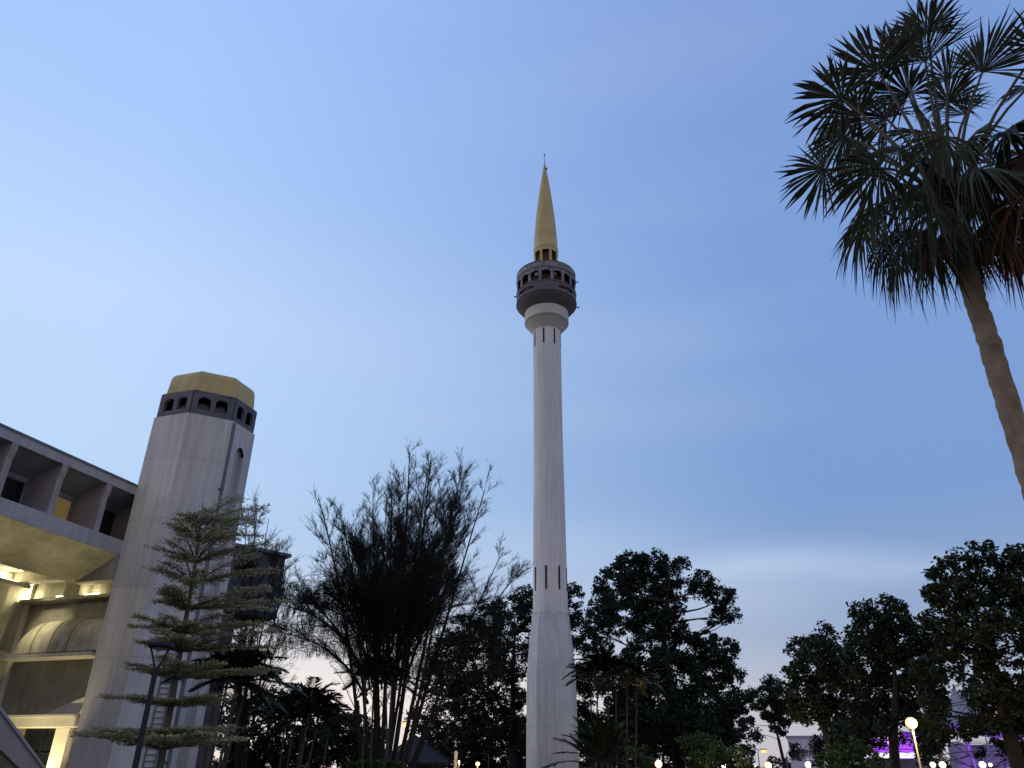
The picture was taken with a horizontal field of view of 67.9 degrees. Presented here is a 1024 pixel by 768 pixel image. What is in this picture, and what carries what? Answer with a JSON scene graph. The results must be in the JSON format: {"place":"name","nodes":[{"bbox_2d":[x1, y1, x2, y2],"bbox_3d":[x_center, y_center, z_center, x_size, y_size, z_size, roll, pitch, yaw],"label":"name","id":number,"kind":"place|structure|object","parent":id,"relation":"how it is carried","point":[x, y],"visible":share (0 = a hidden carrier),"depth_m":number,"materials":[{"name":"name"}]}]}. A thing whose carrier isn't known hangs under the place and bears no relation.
{"place":"outdoors","nodes":[
{"label":"outdoors","id":0,"kind":"place"},
{"bbox_2d":[67,371,256,767],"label":"stair tower","id":1,"kind":"structure","parent":0,"point":[200,445],"depth_m":33.18,"materials":[{"name":"grey concrete"}]},
{"bbox_2d":[341,700,360,765],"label":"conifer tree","id":2,"kind":"object","parent":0,"point":[351,731],"visible":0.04,"depth_m":134.78,"materials":[{"name":"green plant"}]},
{"bbox_2d":[391,735,451,767],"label":"pavilion","id":3,"kind":"structure","parent":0,"point":[430,756],"depth_m":48.92,"materials":[{"name":"tile"}]},
{"bbox_2d":[0,0,1023,767],"label":"sky","id":4,"kind":"structure","parent":0,"point":[325,208],"materials":[{"name":"blue"}]},
{"bbox_2d":[786,736,827,767],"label":"house","id":5,"kind":"structure","parent":0,"point":[803,741],"depth_m":110.59,"materials":[{"name":"concrete"}]},
{"bbox_2d":[800,749,809,760],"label":"window","id":6,"kind":"structure","parent":5,"relation":"in","point":[806,754],"depth_m":110.33,"materials":[{"name":"grey glass"}]},
{"bbox_2d":[808,749,814,760],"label":"window","id":7,"kind":"structure","parent":5,"relation":"in","point":[810,753],"depth_m":110.10,"materials":[{"name":"grey glass"}]},
{"bbox_2d":[971,745,1009,767],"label":"stage wall","id":8,"kind":"structure","parent":0,"point":[986,761],"depth_m":81.30,"materials":[{"name":"metal"}]},
{"label":"ground","id":9,"kind":"structure","parent":0,"visible":0},
{"bbox_2d":[0,706,45,767],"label":"stair balustrade","id":10,"kind":"object","parent":9,"relation":"on","point":[16,750],"visible":1,"depth_m":25.77,"materials":[{"name":"grey concrete"}]},
{"bbox_2d":[0,423,137,767],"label":"mosque building","id":11,"kind":"structure","parent":9,"relation":"on","point":[64,518],"depth_m":32.26,"materials":[{"name":"concrete"},{"name":"gold-coloured metal"},{"name":"dark glass"}]},
{"bbox_2d":[0,475,25,503],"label":"window","id":12,"kind":"structure","parent":11,"relation":"in","point":[13,488],"depth_m":30.46,"materials":[{"name":"black glass"}]},
{"bbox_2d":[27,584,33,597],"bbox_3d":[-22.015,9.366,34.783,0.100,0.800,0.139,-8,-29,16],"label":"tube light","id":13,"kind":"object","parent":11,"relation":"attached to","point":[30,592],"visible":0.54,"depth_m":34.70,"materials":[{"name":"white"}]},
{"bbox_2d":[24,728,55,766],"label":"glass door","id":14,"kind":"structure","parent":11,"relation":"in","point":[34,736],"depth_m":31.60,"materials":[{"name":"black glass"}]},
{"bbox_2d":[53,495,72,520],"bbox_3d":[-19.440,5.260,31.976,0.100,1.350,1.900,-8,-29,16],"label":"window","id":15,"kind":"structure","parent":11,"relation":"in","point":[63,505],"depth_m":32.52,"materials":[{"name":"yellow glass"}]},
{"bbox_2d":[99,510,114,535],"bbox_3d":[-18.695,6.423,33.929,0.070,1.900,1.900,-8,-29,16],"label":"doorway","id":16,"kind":"structure","parent":11,"relation":"in","point":[108,517],"depth_m":34.64,"materials":[{"name":"grey"}]},
{"bbox_2d":[195,543,291,767],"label":"annex wing","id":17,"kind":"structure","parent":9,"relation":"on","point":[236,581],"depth_m":43.44,"materials":[{"name":"grey concrete"}]},
{"bbox_2d":[233,558,254,578],"bbox_3d":[-15.428,10.606,43.721,1.150,1.000,0.050,24,-35,-37],"label":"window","id":18,"kind":"structure","parent":17,"relation":"in","point":[237,567],"depth_m":43.66,"materials":[{"name":"black glass"}]},
{"bbox_2d":[224,488,305,767],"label":"casuarina tree","id":19,"kind":"object","parent":9,"relation":"on","point":[239,755],"visible":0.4,"depth_m":42.79,"materials":[{"name":"green plant"}]},
{"bbox_2d":[214,685,333,767],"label":"broadleaf tree","id":20,"kind":"object","parent":9,"relation":"on","point":[263,744],"visible":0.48,"depth_m":53.02,"materials":[{"name":"green plant"}]},
{"bbox_2d":[296,700,385,767],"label":"broadleaf tree","id":21,"kind":"object","parent":9,"relation":"on","point":[343,744],"visible":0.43,"depth_m":57.45,"materials":[{"name":"green plant"}]},
{"bbox_2d":[344,758,407,767],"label":"hedge","id":22,"kind":"object","parent":9,"relation":"on","point":[375,764],"visible":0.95,"depth_m":33.26,"materials":[{"name":"green plant"}]},
{"bbox_2d":[403,699,525,767],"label":"broadleaf tree","id":23,"kind":"object","parent":9,"relation":"on","point":[434,737],"visible":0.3,"depth_m":92.77,"materials":[{"name":"green plant"}]},
{"bbox_2d":[418,581,599,767],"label":"broadleaf tree","id":24,"kind":"object","parent":9,"relation":"on","point":[479,719],"visible":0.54,"depth_m":84.37,"materials":[{"name":"green plant"}]},
{"bbox_2d":[514,154,578,767],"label":"minaret","id":25,"kind":"object","parent":9,"relation":"on","point":[546,303],"visible":1,"depth_m":67.25,"materials":[{"name":"paint"}]},
{"bbox_2d":[545,565,546,588],"bbox_3d":[2.910,16.340,64.299,0.170,2.000,0.212,-7,-28,14],"label":"slit window","id":26,"kind":"structure","parent":25,"relation":"in","point":[545,565],"depth_m":64.21,"materials":[{"name":"grey glass"}]},
{"bbox_2d":[558,565,559,588],"bbox_3d":[3.959,16.407,64.405,0.170,2.000,0.212,15,-31,-25],"label":"slit window","id":27,"kind":"structure","parent":25,"relation":"in","point":[558,565],"depth_m":64.38,"materials":[{"name":"grey glass"}]},
{"bbox_2d":[212,752,951,767],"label":"woods","id":28,"kind":"object","parent":9,"relation":"on","point":[770,760],"visible":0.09,"depth_m":167.05,"materials":[{"name":"green plant"}]},
{"bbox_2d":[577,698,757,767],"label":"broadleaf tree","id":29,"kind":"object","parent":9,"relation":"on","point":[742,728],"visible":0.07,"depth_m":87.49,"materials":[{"name":"green plant"}]},
{"bbox_2d":[585,546,755,767],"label":"broadleaf tree","id":30,"kind":"object","parent":9,"relation":"on","point":[682,712],"visible":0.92,"depth_m":71.19,"materials":[{"name":"green plant"}]},
{"bbox_2d":[620,730,754,767],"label":"shrub","id":31,"kind":"object","parent":9,"relation":"on","point":[707,748],"visible":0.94,"depth_m":61.03,"materials":[{"name":"green plant"}]},
{"bbox_2d":[757,749,765,767],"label":"street lamp","id":32,"kind":"object","parent":9,"relation":"on","point":[763,750],"visible":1,"depth_m":96.65,"materials":[{"name":"yellow metal"}]},
{"bbox_2d":[764,761,771,767],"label":"street lamp","id":33,"kind":"object","parent":9,"relation":"on","point":[767,764],"visible":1,"depth_m":52.95,"materials":[{"name":"white glass"}]},
{"bbox_2d":[738,673,797,767],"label":"broadleaf tree","id":34,"kind":"object","parent":9,"relation":"on","point":[776,705],"visible":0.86,"depth_m":98.29,"materials":[{"name":"green plant"}]},
{"bbox_2d":[805,761,810,767],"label":"street lamp","id":35,"kind":"object","parent":9,"relation":"on","point":[807,764],"visible":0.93,"depth_m":52.24,"materials":[{"name":"white glass"}]},
{"bbox_2d":[779,620,866,767],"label":"broadleaf tree","id":36,"kind":"object","parent":9,"relation":"on","point":[817,700],"visible":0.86,"depth_m":56.91,"materials":[{"name":"green plant"}]},
{"bbox_2d":[820,728,875,764],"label":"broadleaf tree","id":37,"kind":"object","parent":9,"relation":"on","point":[863,741],"visible":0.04,"depth_m":68.31,"materials":[{"name":"green plant"}]},
{"bbox_2d":[809,736,891,767],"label":"shrub","id":38,"kind":"object","parent":9,"relation":"on","point":[841,760],"visible":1,"depth_m":48.44,"materials":[{"name":"green plant"}]},
{"bbox_2d":[867,732,923,767],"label":"event hall","id":39,"kind":"structure","parent":9,"relation":"on","point":[911,763],"depth_m":81.50,"materials":[{"name":"purple fabric"}]},
{"bbox_2d":[830,592,969,767],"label":"broadleaf tree","id":40,"kind":"object","parent":9,"relation":"on","point":[881,636],"visible":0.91,"depth_m":51.10,"materials":[{"name":"green plant"}]},
{"bbox_2d":[788,670,1023,767],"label":"broadleaf tree","id":41,"kind":"object","parent":9,"relation":"on","point":[818,744],"visible":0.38,"depth_m":57.88,"materials":[{"name":"green plant"}]},
{"bbox_2d":[905,716,921,767],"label":"street lamp","id":42,"kind":"object","parent":9,"relation":"on","point":[910,722],"visible":1,"depth_m":36.08,"materials":[{"name":"paint"}]},
{"bbox_2d":[930,761,935,767],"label":"street lamp","id":43,"kind":"object","parent":9,"relation":"on","point":[932,764],"visible":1,"depth_m":55.98,"materials":[{"name":"white glass"}]},
{"bbox_2d":[939,761,945,767],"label":"street lamp","id":44,"kind":"object","parent":9,"relation":"on","point":[942,764],"visible":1,"depth_m":57.29,"materials":[{"name":"white glass"}]},
{"bbox_2d":[948,742,971,767],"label":"draped column","id":45,"kind":"structure","parent":9,"relation":"on","point":[953,749],"depth_m":67.80,"materials":[{"name":"purple fabric"}]},
{"bbox_2d":[905,538,1023,767],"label":"broadleaf tree","id":46,"kind":"object","parent":9,"relation":"on","point":[1006,707],"visible":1,"depth_m":42.29,"materials":[{"name":"green plant"}]},
{"bbox_2d":[910,684,1022,767],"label":"tent","id":47,"kind":"object","parent":9,"relation":"on","point":[955,698],"visible":0.12,"depth_m":73.81,"materials":[{"name":"white fabric"}]},
{"bbox_2d":[979,761,985,767],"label":"street lamp","id":48,"kind":"object","parent":9,"relation":"on","point":[982,764],"visible":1,"depth_m":53.07,"materials":[{"name":"white glass"}]},
{"bbox_2d":[984,732,992,764],"bbox_3d":[39.374,30.938,62.413,0.166,6.558,0.166,11,-29,-20],"label":"flag pole","id":49,"kind":"object","parent":9,"relation":"on","point":[988,749],"visible":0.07,"depth_m":62.79,"materials":[{"name":"metal"}]},
{"label":"path","id":50,"kind":"structure","parent":0,"visible":0},
{"bbox_2d":[132,641,174,767],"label":"lamp post","id":51,"kind":"object","parent":50,"relation":"on","point":[160,645],"visible":1,"depth_m":13.13,"materials":[{"name":"black metal"}]},
{"bbox_2d":[69,493,296,767],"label":"layered tree","id":52,"kind":"object","parent":50,"relation":"on","point":[167,737],"visible":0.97,"depth_m":17.62,"materials":[{"name":"green plant"}]},
{"bbox_2d":[159,628,307,767],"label":"feather palm","id":53,"kind":"object","parent":50,"relation":"on","point":[246,658],"visible":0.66,"depth_m":23.18,"materials":[{"name":"green plant"}]},
{"bbox_2d":[235,676,366,767],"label":"feather palm","id":54,"kind":"object","parent":50,"relation":"on","point":[318,703],"visible":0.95,"depth_m":31.82,"materials":[{"name":"green plant"}]},
{"bbox_2d":[333,652,424,767],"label":"feather palm","id":55,"kind":"object","parent":50,"relation":"on","point":[385,669],"visible":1,"depth_m":34.03,"materials":[{"name":"green plant"}]},
{"bbox_2d":[245,435,533,767],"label":"bamboo clump","id":56,"kind":"object","parent":50,"relation":"on","point":[382,598],"visible":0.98,"depth_m":39.32,"materials":[{"name":"green plant"}]},
{"bbox_2d":[454,751,457,767],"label":"flag pole","id":57,"kind":"object","parent":50,"relation":"on","point":[455,758],"visible":1,"depth_m":53.63,"materials":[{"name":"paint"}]},
{"bbox_2d":[541,714,657,767],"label":"feather palm","id":58,"kind":"object","parent":50,"relation":"on","point":[599,741],"visible":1,"depth_m":32.07,"materials":[{"name":"green plant"}]},
{"bbox_2d":[561,650,663,767],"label":"feather palm","id":59,"kind":"object","parent":50,"relation":"on","point":[610,666],"visible":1,"depth_m":38.55,"materials":[{"name":"green plant"}]},
{"bbox_2d":[655,759,661,767],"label":"street lamp","id":60,"kind":"object","parent":50,"relation":"on","point":[658,764],"visible":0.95,"depth_m":39.55,"materials":[{"name":"white glass"}]},
{"bbox_2d":[777,0,1023,499],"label":"fan palm","id":61,"kind":"object","parent":50,"relation":"on","point":[949,197],"visible":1,"depth_m":11.43,"materials":[{"name":"green plant"}]}
]}

